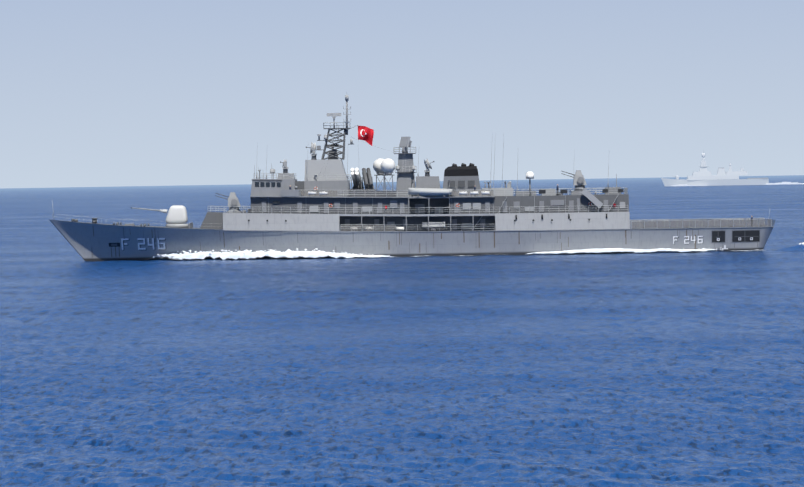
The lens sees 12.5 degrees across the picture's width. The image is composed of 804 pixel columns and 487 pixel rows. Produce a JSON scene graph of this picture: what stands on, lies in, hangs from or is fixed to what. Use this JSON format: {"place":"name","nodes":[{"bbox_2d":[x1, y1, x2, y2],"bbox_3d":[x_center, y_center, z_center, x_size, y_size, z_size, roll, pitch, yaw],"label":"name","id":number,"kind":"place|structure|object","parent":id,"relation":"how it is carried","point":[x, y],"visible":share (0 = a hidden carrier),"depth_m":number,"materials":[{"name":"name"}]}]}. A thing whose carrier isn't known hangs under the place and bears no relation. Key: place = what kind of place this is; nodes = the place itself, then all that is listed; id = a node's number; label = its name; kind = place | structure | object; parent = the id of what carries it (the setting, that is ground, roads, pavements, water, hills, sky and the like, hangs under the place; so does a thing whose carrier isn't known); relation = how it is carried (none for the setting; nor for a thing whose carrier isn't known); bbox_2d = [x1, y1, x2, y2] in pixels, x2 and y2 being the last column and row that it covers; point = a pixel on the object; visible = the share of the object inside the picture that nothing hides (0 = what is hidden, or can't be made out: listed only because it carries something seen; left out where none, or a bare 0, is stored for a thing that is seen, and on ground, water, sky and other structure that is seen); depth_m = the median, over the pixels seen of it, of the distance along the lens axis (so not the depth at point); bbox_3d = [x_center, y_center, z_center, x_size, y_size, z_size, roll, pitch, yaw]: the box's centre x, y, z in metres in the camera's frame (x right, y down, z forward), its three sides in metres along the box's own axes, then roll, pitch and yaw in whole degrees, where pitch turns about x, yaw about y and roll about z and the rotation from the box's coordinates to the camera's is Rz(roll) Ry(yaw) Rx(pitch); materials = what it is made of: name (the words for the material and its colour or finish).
{"place":"outdoors","nodes":[
{"label":"outdoors","id":0,"kind":"place"},
{"bbox_2d":[0,202,803,486],"bbox_3d":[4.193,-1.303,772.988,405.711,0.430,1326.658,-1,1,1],"label":"sea","id":1,"kind":"structure","parent":0,"point":[666,369],"depth_m":254.56,"materials":[{"name":"liquid"}]},
{"bbox_2d":[150,250,389,259],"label":"bow wave foam","id":2,"kind":"object","parent":1,"relation":"on","point":[249,254],"visible":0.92,"depth_m":592.93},
{"bbox_2d":[50,95,774,260],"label":"frigate","id":3,"kind":"object","parent":1,"relation":"on","point":[322,206],"visible":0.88,"depth_m":594.56,"materials":[{"name":"grey metal"}]},
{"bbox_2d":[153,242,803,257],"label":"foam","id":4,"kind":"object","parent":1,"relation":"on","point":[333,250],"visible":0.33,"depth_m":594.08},
{"bbox_2d":[416,248,751,256],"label":"ship wake","id":5,"kind":"object","parent":1,"relation":"on","point":[616,250],"visible":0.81,"depth_m":592.02,"materials":[{"name":"white liquid"}]},
{"bbox_2d":[766,244,803,250],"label":"wake swell","id":6,"kind":"structure","parent":1,"relation":"on","point":[800,247],"depth_m":595.88,"materials":[{"name":"liquid"}]},
{"bbox_2d":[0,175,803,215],"bbox_3d":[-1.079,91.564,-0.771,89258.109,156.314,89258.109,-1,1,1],"label":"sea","id":7,"kind":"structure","parent":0,"point":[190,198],"depth_m":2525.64,"materials":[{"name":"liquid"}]},
{"bbox_2d":[661,153,768,185],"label":"ship","id":8,"kind":"object","parent":7,"relation":"on","point":[703,176],"visible":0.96,"depth_m":3138.51},
{"bbox_2d":[671,182,803,185],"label":"ship wake","id":9,"kind":"object","parent":7,"relation":"on","point":[766,184],"visible":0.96,"depth_m":3135.97,"materials":[{"name":"white liquid"}]},
{"bbox_2d":[0,0,803,188],"label":"sky","id":10,"kind":"structure","parent":0,"point":[94,93],"materials":[{"name":"blue"}]}
]}

